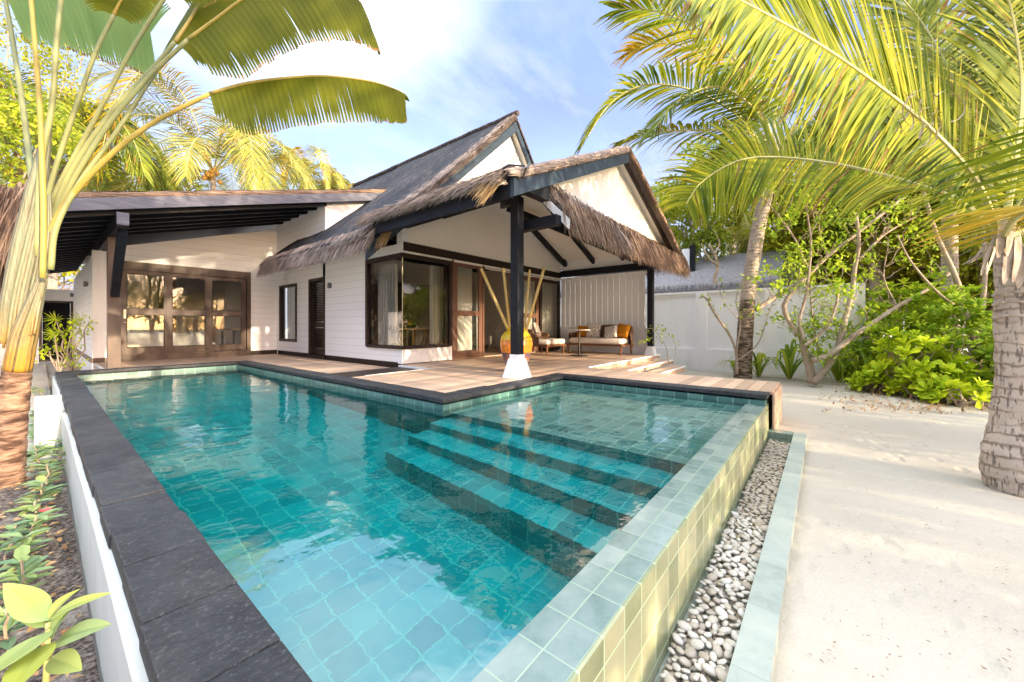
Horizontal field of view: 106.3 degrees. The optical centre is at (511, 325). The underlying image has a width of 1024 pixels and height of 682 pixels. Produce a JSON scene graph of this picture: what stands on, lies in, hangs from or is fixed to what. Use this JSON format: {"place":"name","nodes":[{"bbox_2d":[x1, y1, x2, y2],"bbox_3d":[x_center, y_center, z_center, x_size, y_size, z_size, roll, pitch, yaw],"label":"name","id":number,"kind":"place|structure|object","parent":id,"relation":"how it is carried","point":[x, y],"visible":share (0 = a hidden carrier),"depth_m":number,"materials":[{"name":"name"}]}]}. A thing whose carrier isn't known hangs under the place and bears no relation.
{"place":"outdoors","nodes":[
{"label":"outdoors","id":0,"kind":"place"},
{"bbox_2d":[0,364,50,450],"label":"sand path","id":1,"kind":"structure","parent":0,"point":[40,377],"depth_m":8.26,"materials":[{"name":"sand"}]},
{"bbox_2d":[397,328,429,345],"bbox_3d":[-2.475,0.425,9.411,1.040,0.740,1.040,0,0,39],"label":"dining table","id":2,"kind":"object","parent":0,"point":[414,335],"visible":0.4,"depth_m":9.19,"materials":[{"name":"brown wood"}]},
{"bbox_2d":[0,329,1023,681],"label":"sand ground","id":3,"kind":"structure","parent":0,"point":[894,485],"depth_m":2.26,"materials":[{"name":"sand"}]},
{"bbox_2d":[0,289,72,364],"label":"garden wall","id":4,"kind":"structure","parent":3,"relation":"on","point":[56,295],"depth_m":13.67,"materials":[{"name":"paint"}]},
{"bbox_2d":[39,300,72,361],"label":"louvre gate","id":5,"kind":"structure","parent":4,"relation":"attached to","point":[63,308],"depth_m":13.75,"materials":[{"name":"black metal"}]},
{"bbox_2d":[0,71,82,187],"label":"broadleaf tree","id":6,"kind":"object","parent":3,"relation":"on","point":[14,112],"visible":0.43,"depth_m":12.50,"materials":[{"name":"green plant"}]},
{"bbox_2d":[34,395,61,460],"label":"stub wall","id":7,"kind":"structure","parent":3,"relation":"on","point":[47,416],"depth_m":3.79,"materials":[{"name":"grey paint"}]},
{"bbox_2d":[0,459,99,681],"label":"garden soil","id":8,"kind":"structure","parent":3,"relation":"on","point":[67,574],"depth_m":2.02,"materials":[{"name":"soil"}]},
{"bbox_2d":[0,525,32,559],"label":"bed plant","id":9,"kind":"object","parent":8,"relation":"on","point":[11,529],"visible":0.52,"depth_m":2.09,"materials":[{"name":"green plant"}]},
{"bbox_2d":[0,527,52,571],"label":"bed plant","id":10,"kind":"object","parent":8,"relation":"on","point":[23,540],"visible":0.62,"depth_m":1.98,"materials":[{"name":"green plant"}]},
{"bbox_2d":[0,544,53,609],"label":"bed plant","id":11,"kind":"object","parent":8,"relation":"on","point":[28,567],"visible":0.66,"depth_m":1.75,"materials":[{"name":"green plant"}]},
{"bbox_2d":[0,596,53,650],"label":"bed plant","id":12,"kind":"object","parent":8,"relation":"on","point":[7,621],"visible":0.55,"depth_m":1.49,"materials":[{"name":"green plant"}]},
{"bbox_2d":[2,498,61,528],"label":"bed plant","id":13,"kind":"object","parent":8,"relation":"on","point":[28,508],"visible":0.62,"depth_m":2.41,"materials":[{"name":"green plant"}]},
{"bbox_2d":[5,507,66,553],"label":"bed plant","id":14,"kind":"object","parent":8,"relation":"on","point":[43,517],"visible":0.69,"depth_m":2.17,"materials":[{"name":"green plant"}]},
{"bbox_2d":[27,451,49,470],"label":"bed plant","id":15,"kind":"object","parent":8,"relation":"on","point":[38,455],"visible":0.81,"depth_m":3.32,"materials":[{"name":"green plant"}]},
{"bbox_2d":[15,476,66,510],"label":"bed plant","id":16,"kind":"object","parent":8,"relation":"on","point":[41,480],"visible":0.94,"depth_m":2.68,"materials":[{"name":"green plant"}]},
{"bbox_2d":[27,445,54,463],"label":"bed plant","id":17,"kind":"object","parent":8,"relation":"on","point":[45,453],"visible":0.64,"depth_m":3.45,"materials":[{"name":"green plant"}]},
{"bbox_2d":[0,464,83,680],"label":"fallen leaves","id":18,"kind":"object","parent":8,"relation":"on","point":[62,632],"visible":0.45,"depth_m":2.17,"materials":[{"name":"brown plant"}]},
{"bbox_2d":[25,463,68,488],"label":"bed plant","id":19,"kind":"object","parent":8,"relation":"on","point":[45,473],"visible":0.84,"depth_m":2.98,"materials":[{"name":"green plant"}]},
{"bbox_2d":[0,583,110,681],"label":"leafy sapling","id":20,"kind":"object","parent":8,"relation":"on","point":[31,606],"visible":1,"depth_m":0.79,"materials":[{"name":"green plant"}]},
{"bbox_2d":[45,447,65,470],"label":"bed plant","id":21,"kind":"object","parent":8,"relation":"on","point":[60,455],"visible":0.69,"depth_m":3.36,"materials":[{"name":"green plant"}]},
{"bbox_2d":[0,0,409,488],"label":"traveller palm","id":22,"kind":"object","parent":8,"relation":"on","point":[213,34],"visible":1,"depth_m":2.98,"materials":[{"name":"green plant"}]},
{"bbox_2d":[0,0,122,187],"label":"broadleaf tree","id":23,"kind":"object","parent":3,"relation":"on","point":[62,91],"visible":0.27,"depth_m":15.44,"materials":[{"name":"green plant"}]},
{"bbox_2d":[35,310,97,371],"bbox_3d":[-9.674,0.474,8.334,1.525,1.631,0.691,0,0,11],"label":"umbrella plant","id":24,"kind":"object","parent":3,"relation":"on","point":[59,366],"visible":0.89,"depth_m":8.27,"materials":[{"name":"green plant"}]},
{"bbox_2d":[58,264,83,289],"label":"broadleaf tree","id":25,"kind":"object","parent":3,"relation":"on","point":[63,275],"visible":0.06,"depth_m":26.04,"materials":[{"name":"yellow plant"}]},
{"bbox_2d":[0,65,180,288],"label":"coconut palm","id":26,"kind":"object","parent":3,"relation":"on","point":[136,146],"visible":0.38,"depth_m":16.89,"materials":[{"name":"green plant"}]},
{"bbox_2d":[11,147,207,190],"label":"broadleaf tree","id":27,"kind":"object","parent":3,"relation":"on","point":[199,187],"depth_m":24.84,"materials":[{"name":"green plant"}]},
{"bbox_2d":[51,55,320,190],"bbox_3d":[-16.421,-5.421,20.739,12.109,13.882,11.604,0,0,39],"label":"coconut palm","id":28,"kind":"object","parent":3,"relation":"on","point":[259,170],"visible":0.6,"depth_m":19.34,"materials":[{"name":"green plant"}]},
{"bbox_2d":[267,144,347,189],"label":"coconut palm","id":29,"kind":"object","parent":3,"relation":"on","point":[327,170],"visible":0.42,"depth_m":30.24,"materials":[{"name":"green plant"}]},
{"bbox_2d":[292,170,350,189],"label":"coconut palm","id":30,"kind":"object","parent":3,"relation":"on","point":[336,183],"visible":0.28,"depth_m":33.51,"materials":[{"name":"green plant"}]},
{"bbox_2d":[0,110,691,379],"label":"villa","id":31,"kind":"object","parent":3,"relation":"on","point":[492,199],"visible":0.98,"depth_m":9.65,"materials":[{"name":"white paint"}]},
{"bbox_2d":[122,269,165,354],"bbox_3d":[-9.256,-0.334,9.660,0.060,2.099,0.818,0,0,39],"label":"glazed door","id":32,"kind":"structure","parent":31,"relation":"in","point":[126,311],"depth_m":9.58,"materials":[{"name":"brown glass"}]},
{"bbox_2d":[127,332,214,352],"bbox_3d":[-10.644,0.290,11.594,1.900,1.140,2.500,0,0,39],"label":"bed","id":33,"kind":"object","parent":31,"relation":"on","point":[141,339],"visible":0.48,"depth_m":11.04,"materials":[{"name":"white fabric"}]},
{"bbox_2d":[166,273,205,352],"bbox_3d":[-8.764,-0.334,10.334,0.022,2.099,0.831,0,0,39],"label":"glazed door","id":34,"kind":"structure","parent":31,"relation":"in","point":[170,312],"depth_m":10.17,"materials":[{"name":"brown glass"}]},
{"bbox_2d":[206,276,245,350],"bbox_3d":[-8.217,-0.334,11.048,0.022,2.099,0.948,0,0,39],"label":"glazed door","id":35,"kind":"structure","parent":31,"relation":"in","point":[209,312],"depth_m":10.98,"materials":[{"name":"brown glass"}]},
{"bbox_2d":[220,328,240,343],"bbox_3d":[-8.966,0.475,12.679,1.300,0.770,0.800,0,0,39],"label":"writing desk","id":36,"kind":"object","parent":31,"relation":"on","point":[222,335],"visible":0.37,"depth_m":12.59,"materials":[{"name":"brown wood"}]},
{"bbox_2d":[279,283,296,341],"bbox_3d":[-6.677,-0.380,11.499,1.240,1.701,0.110,0,0,39],"label":"slit window","id":37,"kind":"structure","parent":31,"relation":"in","point":[281,288],"depth_m":11.81,"materials":[{"name":"black glass"}]},
{"bbox_2d":[287,287,294,338],"bbox_3d":[-6.556,-0.380,11.626,1.170,1.701,0.058,0,0,39],"label":"curtain","id":38,"kind":"object","parent":31,"relation":"hanging from","point":[291,311],"visible":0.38,"depth_m":11.84,"materials":[{"name":"fabric"}]},
{"bbox_2d":[308,277,325,359],"bbox_3d":[-5.209,-0.190,10.354,0.971,2.180,0.160,0,0,39],"label":"louvre door","id":39,"kind":"structure","parent":31,"relation":"in","point":[313,334],"depth_m":10.46,"materials":[{"name":"wood"}]},
{"bbox_2d":[378,263,397,344],"bbox_3d":[-2.826,-0.340,8.678,0.655,2.080,0.080,0,0,32],"label":"curtain","id":40,"kind":"object","parent":31,"relation":"hanging from","point":[387,302],"visible":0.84,"depth_m":8.64,"materials":[{"name":"fabric"}]},
{"bbox_2d":[365,252,452,349],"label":"corner window","id":41,"kind":"structure","parent":31,"relation":"in","point":[448,265],"depth_m":8.68,"materials":[{"name":"black glass"}]},
{"bbox_2d":[430,265,441,343],"bbox_3d":[-1.755,-0.340,8.854,0.080,2.080,0.330,0,0,39],"label":"curtain","id":42,"kind":"object","parent":31,"relation":"hanging from","point":[435,304],"visible":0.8,"depth_m":8.83,"materials":[{"name":"fabric"}]},
{"bbox_2d":[454,262,481,358],"bbox_3d":[-1.082,-0.380,9.390,0.050,2.321,0.977,0,0,39],"label":"sliding door","id":43,"kind":"structure","parent":31,"relation":"in","point":[463,313],"depth_m":9.32,"materials":[{"name":"brown glass"}]},
{"bbox_2d":[472,324,491,346],"bbox_3d":[-1.759,0.357,13.787,0.900,0.874,2.200,0,0,39],"label":"indoor sofa","id":44,"kind":"object","parent":31,"relation":"on","point":[488,340],"visible":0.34,"depth_m":14.21,"materials":[{"name":"beige fabric"}]},
{"bbox_2d":[524,276,538,351],"bbox_3d":[0.487,-0.345,11.427,0.060,2.251,0.981,0,0,39],"label":"sliding door","id":45,"kind":"structure","parent":31,"relation":"in","point":[535,315],"depth_m":11.58,"materials":[{"name":"brown glass"}]},
{"bbox_2d":[534,283,551,347],"bbox_3d":[1.012,-0.280,12.312,0.115,2.100,0.900,0,0,40],"label":"curtain","id":46,"kind":"object","parent":31,"relation":"hanging from","point":[546,308],"visible":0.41,"depth_m":12.40,"materials":[{"name":"fabric"}]},
{"bbox_2d":[539,279,560,351],"bbox_3d":[1.209,-0.338,12.218,0.065,2.256,1.158,0,0,39],"label":"verandah window","id":47,"kind":"structure","parent":31,"relation":"in","point":[558,283],"depth_m":12.46,"materials":[{"name":"brown wood"}]},
{"bbox_2d":[52,360,769,681],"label":"swimming pool","id":48,"kind":"structure","parent":3,"relation":"on","point":[176,605],"depth_m":1.49,"materials":[{"name":"teal tile"}]},
{"bbox_2d":[80,368,744,681],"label":"pool water","id":49,"kind":"structure","parent":48,"relation":"in","point":[350,536],"depth_m":2.13,"materials":[{"name":"liquid"}]},
{"bbox_2d":[94,350,781,428],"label":"timber deck","id":50,"kind":"structure","parent":3,"relation":"on","point":[449,376],"depth_m":7.19,"materials":[{"name":"brown wood"}]},
{"bbox_2d":[500,328,532,364],"bbox_3d":[0.075,0.414,6.634,0.564,0.765,0.564,0,0,39],"label":"ceramic vase","id":51,"kind":"object","parent":50,"relation":"on","point":[505,344],"visible":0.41,"depth_m":6.46,"materials":[{"name":"yellow ceramic"}]},
{"bbox_2d":[480,268,508,329],"bbox_3d":[-0.237,-0.324,6.585,0.632,1.329,0.058,0,0,-10],"label":"bamboo pole","id":52,"kind":"object","parent":51,"relation":"in","point":[494,298],"visible":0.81,"depth_m":6.56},
{"bbox_2d":[502,268,509,327],"bbox_3d":[-0.079,-0.330,6.701,0.057,1.377,0.256,0,0,-44],"label":"bamboo pole","id":53,"kind":"object","parent":51,"relation":"in","point":[506,296],"visible":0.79,"depth_m":6.70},
{"bbox_2d":[524,269,530,327],"bbox_3d":[0.250,-0.319,6.681,0.204,1.339,0.048,0,0,-41],"label":"bamboo pole","id":54,"kind":"object","parent":51,"relation":"in","point":[527,297],"visible":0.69,"depth_m":6.68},
{"bbox_2d":[525,268,544,330],"bbox_3d":[0.359,-0.323,6.604,0.431,1.337,0.058,0,0,10],"label":"bamboo pole","id":55,"kind":"object","parent":51,"relation":"in","point":[535,299],"visible":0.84,"depth_m":6.58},
{"bbox_2d":[527,329,565,355],"bbox_3d":[0.881,0.450,10.843,0.932,0.694,1.051,0,0,39],"label":"lounge chair","id":56,"kind":"object","parent":50,"relation":"on","point":[543,340],"visible":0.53,"depth_m":10.43,"materials":[{"name":"brown wood"}]},
{"bbox_2d":[565,324,633,355],"bbox_3d":[2.513,0.380,11.021,1.864,0.834,0.886,0,0,39],"label":"garden sofa","id":57,"kind":"object","parent":50,"relation":"on","point":[619,342],"visible":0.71,"depth_m":10.64,"materials":[{"name":"fabric"}]},
{"bbox_2d":[586,323,600,337],"bbox_3d":[2.374,0.147,11.182,0.455,0.436,0.217,0,0,39],"label":"cushion","id":58,"kind":"object","parent":57,"relation":"on","point":[593,330],"visible":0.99,"depth_m":11.11,"materials":[{"name":"brown fabric"}]},
{"bbox_2d":[604,324,617,337],"bbox_3d":[2.761,0.177,10.739,0.472,0.434,0.254,0,0,39],"label":"cushion","id":59,"kind":"object","parent":57,"relation":"on","point":[610,332],"visible":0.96,"depth_m":10.66,"materials":[{"name":"grey fabric"}]},
{"bbox_2d":[617,323,630,338],"bbox_3d":[3.082,0.147,10.659,0.211,0.449,0.464,0,0,-35],"label":"cushion","id":60,"kind":"object","parent":57,"relation":"on","point":[623,330],"visible":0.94,"depth_m":10.56,"materials":[{"name":"orange fabric"}]},
{"bbox_2d":[637,324,678,362],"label":"creeper","id":61,"kind":"object","parent":50,"relation":"on","point":[662,330],"visible":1,"depth_m":10.09,"materials":[{"name":"green plant"}]},
{"bbox_2d":[565,245,790,297],"bbox_3d":[6.689,-0.955,17.990,10.214,4.550,7.628,0,0,39],"label":"neighbour villa","id":62,"kind":"object","parent":3,"relation":"on","point":[730,272],"visible":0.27,"depth_m":14.61,"materials":[{"name":"white paint"}]},
{"bbox_2d":[649,136,754,262],"bbox_3d":[7.807,-3.244,16.799,4.975,9.380,5.975,0,0,39],"label":"broadleaf tree","id":63,"kind":"object","parent":3,"relation":"on","point":[696,236],"visible":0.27,"depth_m":16.43,"materials":[{"name":"green plant"}]},
{"bbox_2d":[698,229,721,283],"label":"sapling","id":64,"kind":"object","parent":3,"relation":"on","point":[716,264],"visible":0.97,"depth_m":13.63,"materials":[{"name":"grey plant"}]},
{"bbox_2d":[575,283,864,377],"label":"boundary wall","id":65,"kind":"structure","parent":3,"relation":"on","point":[691,324],"depth_m":11.23,"materials":[{"name":"paint"}]},
{"bbox_2d":[654,428,806,681],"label":"gutter kerb","id":66,"kind":"structure","parent":3,"relation":"on","point":[754,651],"depth_m":1.84,"materials":[{"name":"concrete"}]},
{"bbox_2d":[656,439,790,681],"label":"pebbles","id":67,"kind":"object","parent":66,"relation":"in","point":[770,459],"visible":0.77,"depth_m":2.79,"materials":[{"name":"gravel"}]},
{"bbox_2d":[677,620,691,631],"bbox_3d":[0.758,1.323,1.689,0.063,0.031,0.047,10,6,22],"label":"river pebble","id":68,"kind":"object","parent":67,"relation":"on","point":[685,626],"visible":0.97,"depth_m":1.68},
{"bbox_2d":[684,646,696,658],"bbox_3d":[0.727,1.332,1.564,0.046,0.028,0.062,0,-5,33],"label":"river pebble","id":69,"kind":"object","parent":67,"relation":"on","point":[690,652],"visible":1,"depth_m":1.55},
{"bbox_2d":[689,638,703,649],"bbox_3d":[0.769,1.325,1.596,0.061,0.025,0.046,-26,2,37],"label":"river pebble","id":70,"kind":"object","parent":67,"relation":"on","point":[697,644],"visible":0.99,"depth_m":1.59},
{"bbox_2d":[701,663,717,677],"bbox_3d":[0.759,1.322,1.472,0.064,0.030,0.047,27,-4,9],"label":"river pebble","id":71,"kind":"object","parent":67,"relation":"on","point":[708,669],"visible":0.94,"depth_m":1.46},
{"bbox_2d":[712,644,722,658],"bbox_3d":[0.841,1.329,1.569,0.039,0.022,0.055,9,20,16],"label":"river pebble","id":72,"kind":"object","parent":67,"relation":"on","point":[717,649],"visible":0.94,"depth_m":1.56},
{"bbox_2d":[715,668,727,681],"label":"river pebble","id":73,"kind":"object","parent":67,"relation":"on","point":[721,674],"visible":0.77,"depth_m":1.44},
{"bbox_2d":[715,606,727,619],"bbox_3d":[0.966,1.326,1.768,0.048,0.031,0.064,-2,10,-19],"label":"river pebble","id":74,"kind":"object","parent":67,"relation":"on","point":[719,611],"visible":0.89,"depth_m":1.76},
{"bbox_2d":[697,277,780,373],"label":"sapling","id":75,"kind":"object","parent":3,"relation":"on","point":[735,347],"visible":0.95,"depth_m":9.50,"materials":[{"name":"beige plant"}]},
{"bbox_2d":[680,211,800,255],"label":"coconut palm","id":76,"kind":"object","parent":3,"relation":"on","point":[743,246],"visible":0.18,"depth_m":17.77,"materials":[{"name":"green plant"}]},
{"bbox_2d":[687,129,793,252],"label":"broadleaf tree","id":77,"kind":"object","parent":3,"relation":"on","point":[714,145],"visible":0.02,"depth_m":20.46,"materials":[{"name":"green plant"}]},
{"bbox_2d":[574,0,917,378],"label":"coconut palm","id":78,"kind":"object","parent":3,"relation":"on","point":[637,12],"visible":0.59,"depth_m":9.28,"materials":[{"name":"green plant"}]},
{"bbox_2d":[725,352,779,377],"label":"spider lily","id":79,"kind":"object","parent":3,"relation":"on","point":[760,356],"visible":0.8,"depth_m":9.71,"materials":[{"name":"green plant"}]},
{"bbox_2d":[749,339,837,380],"bbox_3d":[6.728,0.849,9.289,1.582,1.042,2.021,0,0,-9],"label":"spider lily","id":80,"kind":"object","parent":3,"relation":"on","point":[788,356],"visible":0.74,"depth_m":9.37,"materials":[{"name":"green plant"}]},
{"bbox_2d":[740,171,850,284],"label":"broadleaf tree","id":81,"kind":"object","parent":3,"relation":"on","point":[774,245],"visible":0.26,"depth_m":15.31,"materials":[{"name":"green plant"}]},
{"bbox_2d":[792,234,851,285],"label":"broadleaf tree","id":82,"kind":"object","parent":3,"relation":"on","point":[840,269],"visible":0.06,"depth_m":15.87,"materials":[{"name":"green plant"}]},
{"bbox_2d":[650,0,1023,497],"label":"coconut palm","id":83,"kind":"object","parent":3,"relation":"on","point":[1001,462],"visible":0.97,"depth_m":2.95,"materials":[{"name":"green plant"}]},
{"bbox_2d":[805,336,877,382],"bbox_3d":[7.586,0.793,9.049,1.389,1.154,1.896,0,0,1],"label":"spider lily","id":84,"kind":"object","parent":3,"relation":"on","point":[838,376],"visible":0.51,"depth_m":8.89,"materials":[{"name":"green plant"}]},
{"bbox_2d":[823,353,874,379],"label":"spider lily","id":85,"kind":"object","parent":3,"relation":"on","point":[856,360],"visible":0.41,"depth_m":8.68,"materials":[{"name":"green plant"}]},
{"bbox_2d":[741,171,967,384],"bbox_3d":[7.122,-1.237,8.213,4.566,5.015,1.984,0,0,-1],"label":"frangipani tree","id":86,"kind":"object","parent":3,"relation":"on","point":[831,357],"visible":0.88,"depth_m":8.22,"materials":[{"name":"green plant"}]},
{"bbox_2d":[733,70,984,350],"bbox_3d":[12.311,-3.096,13.293,7.873,9.232,8.072,0,0,-18],"label":"coconut palm","id":87,"kind":"object","parent":3,"relation":"on","point":[872,285],"visible":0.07,"depth_m":12.97,"materials":[{"name":"green plant"}]},
{"bbox_2d":[794,159,932,339],"bbox_3d":[12.940,-2.337,13.580,4.753,7.542,4.814,0,0,39],"label":"broadleaf tree","id":88,"kind":"object","parent":3,"relation":"on","point":[839,231],"visible":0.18,"depth_m":13.49,"materials":[{"name":"green plant"}]},
{"bbox_2d":[821,241,922,337],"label":"broadleaf tree","id":89,"kind":"object","parent":3,"relation":"on","point":[847,279],"visible":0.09,"depth_m":14.74,"materials":[{"name":"green plant"}]},
{"bbox_2d":[845,362,917,396],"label":"sea lettuce shrub","id":90,"kind":"object","parent":3,"relation":"on","point":[860,380],"visible":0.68,"depth_m":7.39,"materials":[{"name":"green plant"}]},
{"bbox_2d":[841,278,943,380],"bbox_3d":[9.129,0.147,9.177,2.421,2.562,2.345,0,0,39],"label":"sea lettuce shrub","id":91,"kind":"object","parent":3,"relation":"on","point":[885,304],"visible":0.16,"depth_m":9.08,"materials":[{"name":"green plant"}]},
{"bbox_2d":[774,35,1022,350],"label":"coconut palm","id":92,"kind":"object","parent":3,"relation":"on","point":[954,256],"visible":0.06,"depth_m":9.45,"materials":[{"name":"green plant"}]},
{"bbox_2d":[819,377,989,413],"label":"leaf litter","id":93,"kind":"object","parent":3,"relation":"on","point":[894,406],"visible":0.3,"depth_m":6.23,"materials":[{"name":"plant"}]},
{"bbox_2d":[810,424,1016,677],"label":"beach litter","id":94,"kind":"object","parent":3,"relation":"on","point":[934,606],"visible":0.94,"depth_m":1.64,"materials":[{"name":"brown plant"}]},
{"bbox_2d":[865,235,978,354],"bbox_3d":[14.597,-1.226,13.498,3.698,5.367,3.537,0,0,-26],"label":"broadleaf tree","id":95,"kind":"object","parent":3,"relation":"on","point":[907,277],"visible":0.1,"depth_m":13.16,"materials":[{"name":"green plant"}]},
{"bbox_2d":[863,327,982,403],"bbox_3d":[7.508,0.705,7.112,1.574,1.378,1.724,0,0,39],"label":"sea lettuce shrub","id":96,"kind":"object","parent":3,"relation":"on","point":[916,368],"visible":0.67,"depth_m":6.89,"materials":[{"name":"green plant"}]},
{"bbox_2d":[860,271,994,385],"bbox_3d":[8.839,0.158,7.950,2.538,2.580,2.517,0,0,39],"label":"sea lettuce shrub","id":97,"kind":"object","parent":3,"relation":"on","point":[933,299],"visible":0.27,"depth_m":7.91,"materials":[{"name":"green plant"}]},
{"bbox_2d":[841,175,1020,299],"bbox_3d":[13.270,-1.968,12.128,4.378,6.818,3.950,0,0,-7],"label":"broadleaf tree","id":98,"kind":"object","parent":3,"relation":"on","point":[924,262],"visible":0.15,"depth_m":11.84,"materials":[{"name":"green plant"}]},
{"bbox_2d":[890,364,974,402],"bbox_3d":[7.343,1.065,6.728,1.027,0.774,1.130,0,0,39],"label":"sea lettuce shrub","id":99,"kind":"object","parent":3,"relation":"on","point":[922,386],"visible":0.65,"depth_m":6.50,"materials":[{"name":"green plant"}]},
{"bbox_2d":[886,231,993,353],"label":"broadleaf tree","id":100,"kind":"object","parent":3,"relation":"on","point":[971,283],"visible":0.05,"depth_m":11.80,"materials":[{"name":"green plant"}]},
{"bbox_2d":[897,191,990,362],"bbox_3d":[8.659,-0.735,7.752,1.837,4.081,0.468,0,0,1],"label":"sapling","id":101,"kind":"object","parent":3,"relation":"on","point":[952,268],"visible":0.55,"depth_m":7.67,"materials":[{"name":"brown plant"}]},
{"bbox_2d":[906,284,994,402],"bbox_3d":[8.532,0.310,6.979,2.124,2.191,2.097,0,0,39],"label":"sea lettuce shrub","id":102,"kind":"object","parent":3,"relation":"on","point":[983,350],"visible":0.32,"depth_m":7.02,"materials":[{"name":"green plant"}]},
{"bbox_2d":[892,48,1022,360],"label":"broadleaf tree","id":103,"kind":"object","parent":3,"relation":"on","point":[976,261],"visible":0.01,"depth_m":10.65,"materials":[{"name":"green plant"}]},
{"bbox_2d":[927,377,992,409],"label":"sea lettuce shrub","id":104,"kind":"object","parent":3,"relation":"on","point":[947,386],"visible":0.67,"depth_m":6.23,"materials":[{"name":"green plant"}]},
{"bbox_2d":[908,171,1023,297],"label":"broadleaf tree","id":105,"kind":"object","parent":3,"relation":"on","point":[973,253],"visible":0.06,"depth_m":10.51,"materials":[{"name":"green plant"}]},
{"bbox_2d":[933,219,1023,331],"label":"broadleaf tree","id":106,"kind":"object","parent":3,"relation":"on","point":[987,307],"visible":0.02,"depth_m":11.17,"materials":[{"name":"green plant"}]},
{"bbox_2d":[967,337,994,387],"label":"sea lettuce shrub","id":107,"kind":"object","parent":3,"relation":"on","point":[986,373],"visible":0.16,"depth_m":6.70,"materials":[{"name":"green plant"}]},
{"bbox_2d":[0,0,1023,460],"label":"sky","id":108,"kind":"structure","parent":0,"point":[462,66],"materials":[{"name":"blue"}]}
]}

